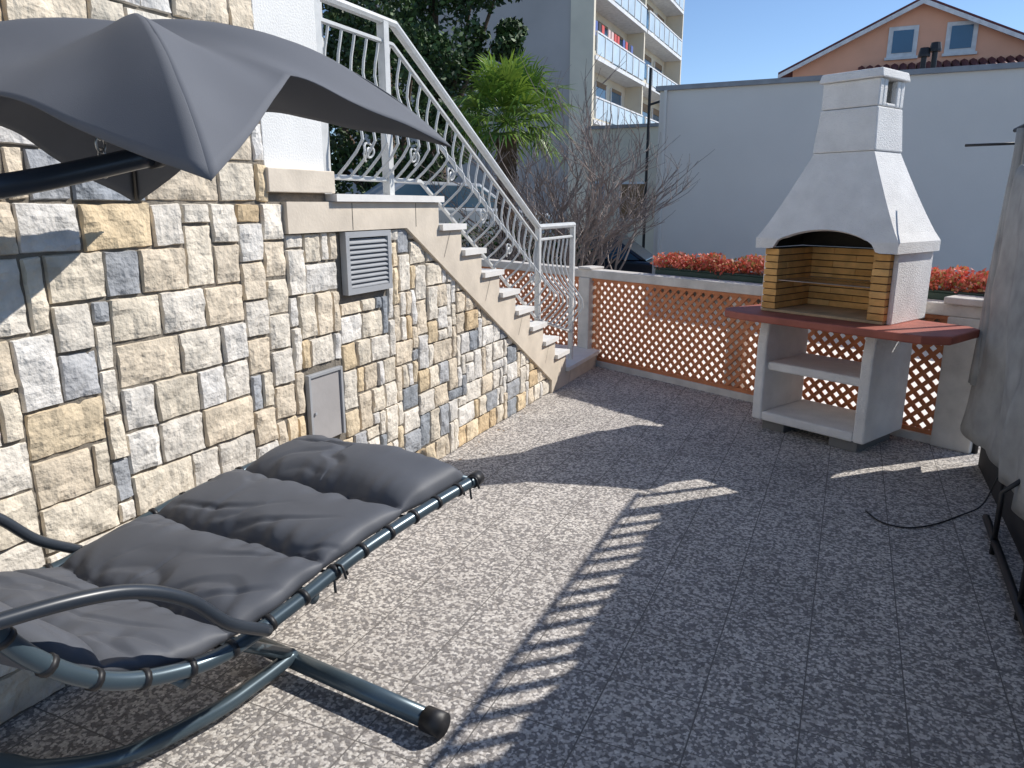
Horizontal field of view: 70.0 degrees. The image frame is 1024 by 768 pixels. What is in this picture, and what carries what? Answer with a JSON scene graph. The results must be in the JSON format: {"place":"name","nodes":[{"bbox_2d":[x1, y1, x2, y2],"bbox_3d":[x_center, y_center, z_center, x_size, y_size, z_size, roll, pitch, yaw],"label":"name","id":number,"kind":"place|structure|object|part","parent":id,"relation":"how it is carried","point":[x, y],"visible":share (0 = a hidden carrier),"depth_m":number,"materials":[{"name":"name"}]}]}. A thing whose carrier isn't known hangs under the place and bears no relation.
{"place":"outdoors","nodes":[
{"label":"outdoors","id":0,"kind":"place"},
{"bbox_2d":[332,0,684,245],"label":"walls","id":1,"kind":"structure","parent":0,"point":[561,36],"depth_m":34.28,"materials":[{"name":"white paint"}]},
{"bbox_2d":[593,0,683,125],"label":"balconies","id":2,"kind":"structure","parent":1,"relation":"attached to","point":[615,13],"depth_m":39.16,"materials":[{"name":"white glass"}]},
{"bbox_2d":[595,21,632,53],"bbox_3d":[5.141,-16.958,36.431,0.030,0.854,6.360,6,15,24],"label":"laundry","id":3,"kind":"object","parent":2,"relation":"attached to","point":[616,38],"visible":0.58,"depth_m":36.06,"materials":[{"name":"fabric"}]},
{"bbox_2d":[0,366,1023,767],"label":"terrace floor","id":4,"kind":"structure","parent":0,"point":[606,568],"depth_m":2.79,"materials":[{"name":"tile"}]},
{"bbox_2d":[0,13,484,767],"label":"canopy sun lounger","id":5,"kind":"object","parent":4,"relation":"on","point":[136,107],"visible":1,"depth_m":1.86,"materials":[{"name":"fabric"}]},
{"bbox_2d":[281,194,600,459],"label":"stone stairs","id":6,"kind":"structure","parent":4,"relation":"on","point":[444,346],"depth_m":4.16,"materials":[{"name":"beige stone"}]},
{"bbox_2d":[305,366,345,437],"bbox_3d":[-0.887,0.102,3.495,0.024,0.340,0.250,6,15,24],"label":"utility hatch","id":7,"kind":"object","parent":6,"relation":"attached to","point":[325,402],"visible":0.88,"depth_m":3.49,"materials":[{"name":"metal"}]},
{"bbox_2d":[339,230,392,295],"bbox_3d":[-0.725,-0.614,3.667,0.035,0.300,0.380,6,15,24],"label":"wall vent","id":8,"kind":"object","parent":6,"relation":"attached to","point":[366,261],"depth_m":3.64,"materials":[{"name":"metal"}]},
{"bbox_2d":[314,0,583,359],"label":"stair railing","id":9,"kind":"object","parent":6,"relation":"on","point":[384,24],"visible":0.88,"depth_m":4.29,"materials":[{"name":"metal"}]},
{"bbox_2d":[481,258,983,453],"bbox_3d":[1.326,-0.534,6.672,0.270,1.005,5.500,-11,17,-38],"label":"lattice fence","id":10,"kind":"object","parent":4,"relation":"on","point":[680,330],"visible":0.59,"depth_m":6.19,"materials":[{"name":"wood"}]},
{"bbox_2d":[650,251,764,283],"bbox_3d":[1.820,-0.921,6.268,0.375,0.430,1.499,-11,17,-37],"label":"flower box","id":11,"kind":"object","parent":10,"relation":"attached to","point":[711,265],"visible":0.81,"depth_m":6.24,"materials":[{"name":"plastic"}]},
{"bbox_2d":[927,265,988,299],"bbox_3d":[2.746,-0.646,5.152,0.376,0.425,1.658,-11,17,-37],"label":"flower box","id":12,"kind":"object","parent":10,"relation":"attached to","point":[940,287],"visible":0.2,"depth_m":4.82,"materials":[{"name":"plastic"}]},
{"bbox_2d":[725,67,979,452],"bbox_3d":[2.174,-0.762,4.701,0.750,2.345,1.510,-11,17,-38],"label":"masonry barbecue","id":13,"kind":"object","parent":4,"relation":"on","point":[852,188],"visible":1,"depth_m":4.64,"materials":[{"name":"concrete"}]},
{"bbox_2d":[865,477,997,527],"bbox_3d":[2.154,0.595,3.671,0.644,0.202,0.203,0,14,2],"label":"power cable","id":14,"kind":"object","parent":4,"relation":"on","point":[988,495],"visible":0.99,"depth_m":3.72,"materials":[{"name":"black plastic"}]},
{"bbox_2d":[960,124,1023,635],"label":"privacy screen","id":15,"kind":"object","parent":4,"relation":"on","point":[992,425],"visible":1,"depth_m":3.91,"materials":[{"name":"fabric"}]},
{"bbox_2d":[322,0,1023,190],"label":"sky","id":16,"kind":"structure","parent":0,"point":[724,40],"materials":[{"name":"blue"}]},
{"bbox_2d":[652,62,1023,288],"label":"garage building","id":17,"kind":"structure","parent":0,"point":[758,136],"depth_m":12.50,"materials":[{"name":"white paint"}]},
{"bbox_2d":[918,42,941,68],"bbox_3d":[9.842,-7.163,17.386,0.480,1.750,0.247,6,15,24],"label":"chimney flue","id":18,"kind":"object","parent":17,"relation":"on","point":[934,48],"visible":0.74,"depth_m":17.17,"materials":[{"name":"black metal"}]},
{"label":"ground","id":19,"kind":"structure","parent":0,"visible":0},
{"bbox_2d":[0,0,338,725],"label":"stone clad house","id":20,"kind":"structure","parent":19,"relation":"on","point":[146,359],"depth_m":2.54,"materials":[{"name":"beige stone"}]},
{"bbox_2d":[323,0,487,193],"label":"evergreen tree","id":21,"kind":"object","parent":19,"relation":"on","point":[430,45],"visible":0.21,"depth_m":14.87,"materials":[{"name":"green plant"}]},
{"bbox_2d":[322,0,528,178],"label":"evergreen tree","id":22,"kind":"object","parent":19,"relation":"on","point":[511,33],"visible":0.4,"depth_m":18.57,"materials":[{"name":"green plant"}]},
{"bbox_2d":[439,46,580,258],"bbox_3d":[-0.130,-3.205,12.251,2.617,4.508,2.502,6,15,24],"label":"palm tree","id":23,"kind":"object","parent":19,"relation":"on","point":[507,84],"visible":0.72,"depth_m":11.58,"materials":[{"name":"green plant"}]},
{"bbox_2d":[449,217,595,264],"bbox_3d":[-1.600,-2.327,13.430,6.802,1.661,1.380,6,15,24],"label":"hedge","id":24,"kind":"object","parent":19,"relation":"on","point":[495,243],"visible":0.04,"depth_m":12.55,"materials":[{"name":"red plant"}]},
{"bbox_2d":[461,197,587,264],"bbox_3d":[-0.030,-1.907,11.558,2.426,2.148,2.157,6,15,24],"label":"bare shrub","id":25,"kind":"object","parent":19,"relation":"on","point":[504,250],"visible":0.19,"depth_m":11.13,"materials":[{"name":"brown plant"}]},
{"bbox_2d":[420,53,714,270],"bbox_3d":[0.903,-2.812,11.214,3.876,4.073,3.644,11,18,39],"label":"bare shrub","id":26,"kind":"object","parent":19,"relation":"on","point":[593,221],"visible":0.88,"depth_m":10.79,"materials":[{"name":"plant"}]},
{"bbox_2d":[545,233,652,273],"bbox_3d":[1.921,-2.551,16.022,4.268,1.440,1.780,5,14,18],"label":"parked car","id":27,"kind":"object","parent":19,"relation":"on","point":[639,258],"visible":0.05,"depth_m":15.08,"materials":[{"name":"paint"}]},
{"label":"windows","id":28,"kind":"part","parent":27,"relation":"part of","materials":[{"name":"black glass"}]},
{"bbox_2d":[586,123,658,253],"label":"cream outbuilding","id":29,"kind":"structure","parent":19,"relation":"on","point":[653,141],"depth_m":23.66,"materials":[{"name":"paint"}]},
{"bbox_2d":[642,68,659,247],"bbox_3d":[3.920,-5.482,19.456,0.790,5.500,0.200,6,15,24],"label":"street lamp","id":30,"kind":"object","parent":19,"relation":"on","point":[647,136],"visible":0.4,"depth_m":19.31,"materials":[{"name":"black metal"}]},
{"bbox_2d":[793,3,1023,76],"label":"walls","id":31,"kind":"structure","parent":19,"relation":"on","point":[865,50],"depth_m":23.03,"materials":[{"name":"paint"}]},
{"bbox_2d":[778,0,1023,77],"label":"roof","id":32,"kind":"structure","parent":31,"relation":"on","point":[937,4],"depth_m":22.52,"materials":[{"name":"red tile"}]},
{"bbox_2d":[884,20,978,60],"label":"windows","id":33,"kind":"structure","parent":31,"relation":"attached to","point":[961,38],"depth_m":22.73,"materials":[{"name":"white glass"}]},
{"bbox_3d":[-3.668,-2.385,16.148,7.800,1.038,2.700,6,15,24],"label":"raised parking","id":34,"kind":"object","parent":19,"relation":"on","visible":0},
{"bbox_2d":[364,181,553,254],"bbox_3d":[-1.302,-3.271,14.547,4.268,1.440,1.780,-7,15,-26],"label":"parked car","id":35,"kind":"object","parent":34,"relation":"on","point":[411,189],"visible":0.09,"depth_m":13.80,"materials":[{"name":"silver metal"}]},
{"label":"windows","id":36,"kind":"part","parent":35,"relation":"part of","materials":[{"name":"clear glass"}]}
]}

